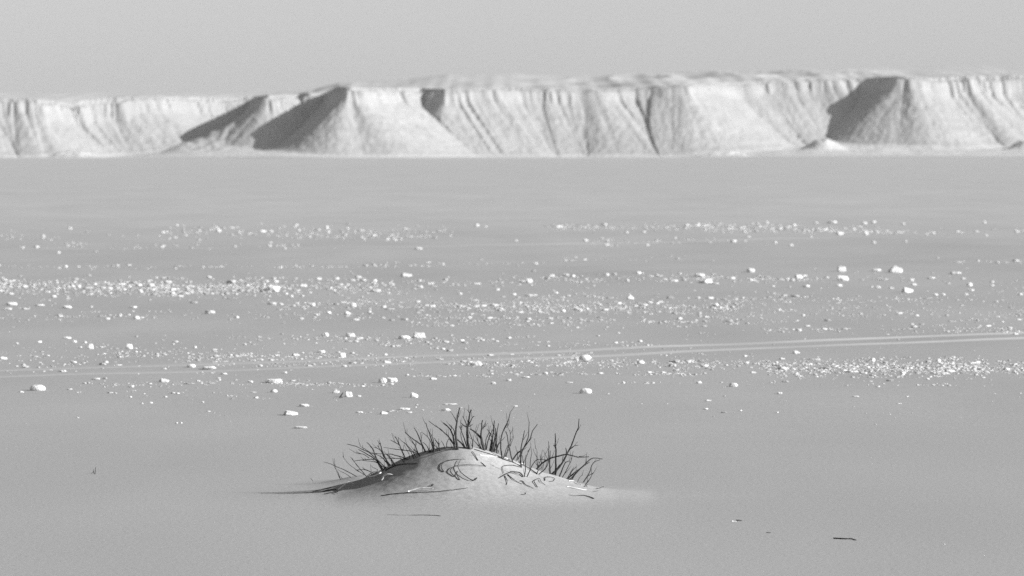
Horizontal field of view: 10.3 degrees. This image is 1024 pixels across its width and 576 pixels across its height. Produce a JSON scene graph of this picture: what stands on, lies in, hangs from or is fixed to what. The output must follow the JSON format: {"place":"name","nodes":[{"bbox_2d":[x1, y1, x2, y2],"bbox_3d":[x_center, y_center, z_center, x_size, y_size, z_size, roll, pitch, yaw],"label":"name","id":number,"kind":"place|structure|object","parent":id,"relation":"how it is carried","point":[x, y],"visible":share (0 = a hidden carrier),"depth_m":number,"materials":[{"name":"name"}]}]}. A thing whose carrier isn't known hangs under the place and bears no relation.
{"place":"outdoors","nodes":[
{"label":"outdoors","id":0,"kind":"place"},
{"bbox_2d":[0,158,1023,575],"bbox_3d":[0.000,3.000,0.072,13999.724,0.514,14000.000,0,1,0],"label":"ground","id":1,"kind":"structure","parent":0,"point":[890,478],"depth_m":81.03,"materials":[{"name":"grey sand"}]},
{"bbox_2d":[6,302,16,304],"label":"stone","id":2,"kind":"object","parent":1,"relation":"on","point":[11,303],"visible":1,"depth_m":111.15,"materials":[{"name":"stone"}]},
{"bbox_2d":[30,385,45,390],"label":"boulder","id":3,"kind":"object","parent":1,"relation":"on","point":[37,388],"visible":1,"depth_m":71.16,"materials":[{"name":"white stone"}]},
{"bbox_2d":[126,344,132,348],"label":"stone","id":4,"kind":"object","parent":1,"relation":"on","point":[128,346],"visible":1,"depth_m":86.26,"materials":[{"name":"white stone"}]},
{"bbox_2d":[202,366,215,368],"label":"boulder","id":5,"kind":"object","parent":1,"relation":"on","point":[208,367],"visible":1,"depth_m":78.25,"materials":[{"name":"white stone"}]},
{"bbox_2d":[205,310,214,313],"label":"stone","id":6,"kind":"object","parent":1,"relation":"on","point":[209,312],"visible":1,"depth_m":104.89,"materials":[{"name":"stone"}]},
{"bbox_2d":[266,285,279,290],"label":"boulder","id":7,"kind":"object","parent":1,"relation":"on","point":[270,287],"visible":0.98,"depth_m":121.12,"materials":[{"name":"white stone"}]},
{"bbox_2d":[265,379,281,382],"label":"boulder","id":8,"kind":"object","parent":1,"relation":"on","point":[273,380],"visible":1,"depth_m":74.04,"materials":[{"name":"white stone"}]},
{"bbox_2d":[283,411,297,414],"bbox_3d":[-2.515,1.427,64.625,0.167,0.069,0.166,0,1,0],"label":"boulder","id":9,"kind":"object","parent":1,"relation":"on","point":[290,413],"visible":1,"depth_m":64.58,"materials":[{"name":"stone"}]},
{"bbox_2d":[345,391,352,396],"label":"boulder","id":10,"kind":"object","parent":1,"relation":"on","point":[348,393],"visible":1,"depth_m":69.19,"materials":[{"name":"stone"}]},
{"bbox_2d":[346,333,354,336],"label":"stone","id":11,"kind":"object","parent":1,"relation":"on","point":[350,335],"visible":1,"depth_m":92.64,"materials":[{"name":"stone"}]},
{"bbox_2d":[379,378,386,382],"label":"boulder","id":12,"kind":"object","parent":1,"relation":"on","point":[382,380],"visible":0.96,"depth_m":74.14,"materials":[{"name":"stone"}]},
{"bbox_2d":[386,377,396,381],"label":"boulder","id":13,"kind":"object","parent":1,"relation":"on","point":[388,379],"visible":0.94,"depth_m":74.31,"materials":[{"name":"white stone"}]},
{"bbox_2d":[399,335,409,338],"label":"stone","id":14,"kind":"object","parent":1,"relation":"on","point":[403,337],"visible":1,"depth_m":91.72,"materials":[{"name":"white stone"}]},
{"bbox_2d":[401,273,411,276],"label":"stone","id":15,"kind":"object","parent":1,"relation":"on","point":[405,275],"visible":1,"depth_m":136.32,"materials":[{"name":"stone"}]},
{"bbox_2d":[410,393,417,397],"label":"boulder","id":16,"kind":"object","parent":1,"relation":"on","point":[413,395],"visible":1,"depth_m":68.96,"materials":[{"name":"white stone"}]},
{"bbox_2d":[413,332,424,337],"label":"boulder","id":17,"kind":"object","parent":1,"relation":"on","point":[418,335],"visible":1,"depth_m":92.19,"materials":[{"name":"stone"}]},
{"bbox_2d":[470,361,481,365],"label":"boulder","id":18,"kind":"object","parent":1,"relation":"on","point":[477,363],"visible":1,"depth_m":79.55,"materials":[{"name":"stone"}]},
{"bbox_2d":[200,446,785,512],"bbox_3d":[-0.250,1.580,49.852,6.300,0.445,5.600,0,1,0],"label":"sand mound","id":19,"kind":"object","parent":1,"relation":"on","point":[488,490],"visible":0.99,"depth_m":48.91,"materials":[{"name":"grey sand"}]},
{"bbox_2d":[325,458,356,479],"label":"dead shrub","id":20,"kind":"object","parent":19,"relation":"on","point":[339,470],"visible":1,"depth_m":51.05,"materials":[{"name":"black plant"}]},
{"bbox_2d":[343,455,377,476],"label":"dead shrub","id":21,"kind":"object","parent":19,"relation":"on","point":[363,473],"visible":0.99,"depth_m":49.73,"materials":[{"name":"black plant"}]},
{"bbox_2d":[348,440,387,471],"bbox_3d":[-1.261,1.466,49.641,0.365,0.326,0.095,0,1,0],"label":"dead shrub","id":22,"kind":"object","parent":19,"relation":"on","point":[377,461],"visible":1,"depth_m":49.65,"materials":[{"name":"black plant"}]},
{"bbox_2d":[367,471,380,476],"bbox_3d":[-1.210,1.624,49.559,0.074,0.066,0.316,-1,1,-21],"label":"straw","id":23,"kind":"object","parent":19,"relation":"on","point":[374,472],"visible":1,"depth_m":49.52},
{"bbox_2d":[374,440,394,465],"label":"dead shrub","id":24,"kind":"object","parent":19,"relation":"on","point":[385,459],"visible":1,"depth_m":49.58,"materials":[{"name":"black plant"}]},
{"bbox_2d":[372,435,416,461],"bbox_3d":[-1.007,1.396,49.433,0.430,0.277,0.078,0,1,-3],"label":"dead shrub","id":25,"kind":"object","parent":19,"relation":"on","point":[404,457],"visible":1,"depth_m":49.42,"materials":[{"name":"black plant"}]},
{"bbox_2d":[385,463,416,470],"bbox_3d":[-0.960,1.554,49.419,0.016,0.086,0.405,-1,2,-45],"label":"dead root","id":26,"kind":"object","parent":19,"relation":"on","point":[399,464],"visible":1,"depth_m":49.44,"materials":[{"name":"black wood"}]},
{"bbox_2d":[402,437,419,458],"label":"dead shrub","id":27,"kind":"object","parent":19,"relation":"on","point":[416,451],"visible":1,"depth_m":49.36,"materials":[{"name":"black plant"}]},
{"bbox_2d":[403,422,429,451],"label":"dead shrub","id":28,"kind":"object","parent":19,"relation":"on","point":[421,444],"visible":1,"depth_m":49.34,"materials":[{"name":"black plant"}]},
{"bbox_2d":[408,487,432,491],"bbox_3d":[-0.778,1.719,48.481,0.218,0.042,0.023,0,1,10],"label":"straw","id":29,"kind":"object","parent":19,"relation":"on","point":[420,488],"visible":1,"depth_m":48.48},
{"bbox_2d":[381,487,467,495],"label":"dead twig","id":30,"kind":"object","parent":19,"relation":"on","point":[420,492],"visible":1,"depth_m":48.44,"materials":[{"name":"grey wood"}]},
{"bbox_2d":[423,419,439,452],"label":"dead shrub","id":31,"kind":"object","parent":19,"relation":"on","point":[433,445],"visible":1,"depth_m":49.31,"materials":[{"name":"black plant"}]},
{"bbox_2d":[429,408,460,449],"bbox_3d":[-0.577,1.235,49.306,0.259,0.400,0.146,1,2,33],"label":"dead shrub","id":32,"kind":"object","parent":19,"relation":"on","point":[454,441],"visible":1,"depth_m":49.28,"materials":[{"name":"black plant"}]},
{"bbox_2d":[454,405,473,448],"bbox_3d":[-0.413,1.222,49.282,0.179,0.419,0.081,0,1,0],"label":"dead shrub","id":33,"kind":"object","parent":19,"relation":"on","point":[467,435],"visible":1,"depth_m":49.29,"materials":[{"name":"black plant"}]},
{"bbox_2d":[469,420,487,450],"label":"dead shrub","id":34,"kind":"object","parent":19,"relation":"on","point":[481,439],"visible":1,"depth_m":49.35,"materials":[{"name":"black plant"}]},
{"bbox_2d":[485,418,504,453],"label":"dead shrub","id":35,"kind":"object","parent":19,"relation":"on","point":[492,447],"visible":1,"depth_m":49.38,"materials":[{"name":"black plant"}]},
{"bbox_2d":[499,407,513,459],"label":"dead shrub","id":36,"kind":"object","parent":19,"relation":"on","point":[507,424],"visible":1,"depth_m":49.33,"materials":[{"name":"black plant"}]},
{"bbox_2d":[506,427,513,461],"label":"dead shrub","id":37,"kind":"object","parent":19,"relation":"on","point":[509,444],"visible":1,"depth_m":49.41,"materials":[{"name":"black plant"}]},
{"bbox_2d":[513,415,537,466],"bbox_3d":[0.112,1.330,49.425,0.234,0.498,0.130,1,2,44],"label":"dead shrub","id":38,"kind":"object","parent":19,"relation":"on","point":[521,451],"visible":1,"depth_m":49.43,"materials":[{"name":"black plant"}]},
{"bbox_2d":[523,439,549,476],"bbox_3d":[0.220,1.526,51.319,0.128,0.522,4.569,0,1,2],"label":"dead shrub","id":39,"kind":"object","parent":19,"relation":"on","point":[541,457],"visible":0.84,"depth_m":49.53,"materials":[{"name":"black plant"}]},
{"bbox_2d":[548,433,558,474],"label":"dead shrub","id":40,"kind":"object","parent":19,"relation":"on","point":[549,468],"visible":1,"depth_m":49.59,"materials":[{"name":"black plant"}]},
{"bbox_2d":[527,448,588,476],"bbox_3d":[0.375,1.527,49.277,0.500,0.264,0.490,0,1,14],"label":"dead shrub","id":41,"kind":"object","parent":19,"relation":"on","point":[547,459],"visible":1,"depth_m":49.46,"materials":[{"name":"black plant"}]},
{"bbox_2d":[551,420,580,477],"bbox_3d":[0.477,1.403,49.569,0.316,0.538,0.113,1,2,26],"label":"dead shrub","id":42,"kind":"object","parent":19,"relation":"on","point":[557,468],"visible":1,"depth_m":49.59,"materials":[{"name":"black plant"}]},
{"bbox_2d":[566,455,600,479],"bbox_3d":[0.635,1.568,49.646,0.348,0.259,0.111,0,1,-17],"label":"dead shrub","id":43,"kind":"object","parent":19,"relation":"on","point":[574,473],"visible":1,"depth_m":49.64,"materials":[{"name":"black plant"}]},
{"bbox_2d":[575,460,598,486],"bbox_3d":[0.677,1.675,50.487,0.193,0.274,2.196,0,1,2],"label":"dead shrub","id":44,"kind":"object","parent":19,"relation":"on","point":[588,474],"visible":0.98,"depth_m":49.73,"materials":[{"name":"black plant"}]},
{"bbox_2d":[0,332,1023,370],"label":"wheel track","id":45,"kind":"structure","parent":1,"relation":"on","point":[303,360],"depth_m":83.94,"materials":[{"name":"grey sand"}]},
{"bbox_2d":[0,337,1023,377],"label":"wheel track","id":46,"kind":"structure","parent":1,"relation":"on","point":[337,365],"depth_m":81.34,"materials":[{"name":"grey sand"}]},
{"bbox_2d":[0,237,1023,249],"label":"wheel track","id":47,"kind":"structure","parent":1,"relation":"on","point":[510,244],"depth_m":182.45,"materials":[{"name":"grey sand"}]},
{"bbox_2d":[579,355,590,359],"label":"boulder","id":48,"kind":"object","parent":1,"relation":"on","point":[584,357],"visible":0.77,"depth_m":81.65,"materials":[{"name":"white stone"}]},
{"bbox_2d":[579,388,591,392],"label":"boulder","id":49,"kind":"object","parent":1,"relation":"on","point":[585,390],"visible":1,"depth_m":70.24,"materials":[{"name":"white stone"}]},
{"bbox_2d":[694,273,704,276],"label":"stone","id":50,"kind":"object","parent":1,"relation":"on","point":[698,274],"visible":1,"depth_m":134.38,"materials":[{"name":"stone"}]},
{"bbox_2d":[704,279,711,282],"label":"stone","id":51,"kind":"object","parent":1,"relation":"on","point":[707,280],"visible":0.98,"depth_m":129.16,"materials":[{"name":"white stone"}]},
{"bbox_2d":[729,383,737,386],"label":"stone","id":52,"kind":"object","parent":1,"relation":"on","point":[733,384],"visible":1,"depth_m":72.43,"materials":[{"name":"stone"}]},
{"bbox_2d":[837,266,845,270],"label":"boulder","id":53,"kind":"object","parent":1,"relation":"on","point":[840,268],"visible":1,"depth_m":136.76,"materials":[{"name":"stone"}]},
{"bbox_2d":[837,276,847,280],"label":"boulder","id":54,"kind":"object","parent":1,"relation":"on","point":[842,278],"visible":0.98,"depth_m":131.26,"materials":[{"name":"white stone"}]},
{"bbox_2d":[888,266,902,272],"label":"boulder","id":55,"kind":"object","parent":1,"relation":"on","point":[894,269],"visible":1,"depth_m":136.15,"materials":[{"name":"white stone"}]},
{"bbox_2d":[902,287,912,292],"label":"boulder","id":56,"kind":"object","parent":1,"relation":"on","point":[906,290],"visible":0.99,"depth_m":120.17,"materials":[{"name":"white stone"}]},
{"bbox_2d":[0,66,1023,157],"bbox_3d":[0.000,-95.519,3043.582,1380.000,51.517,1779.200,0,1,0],"label":"escarpment","id":57,"kind":"structure","parent":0,"point":[952,112],"depth_m":2594.27,"materials":[{"name":"stone"}]},
{"bbox_2d":[0,222,1023,546],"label":"gravel","id":58,"kind":"structure","parent":0,"point":[674,362],"depth_m":105.17,"materials":[{"name":"white gravel"}]},
{"bbox_2d":[0,0,1023,92],"label":"sky","id":59,"kind":"structure","parent":0,"point":[47,46],"materials":[{"name":"grey"}]}
]}

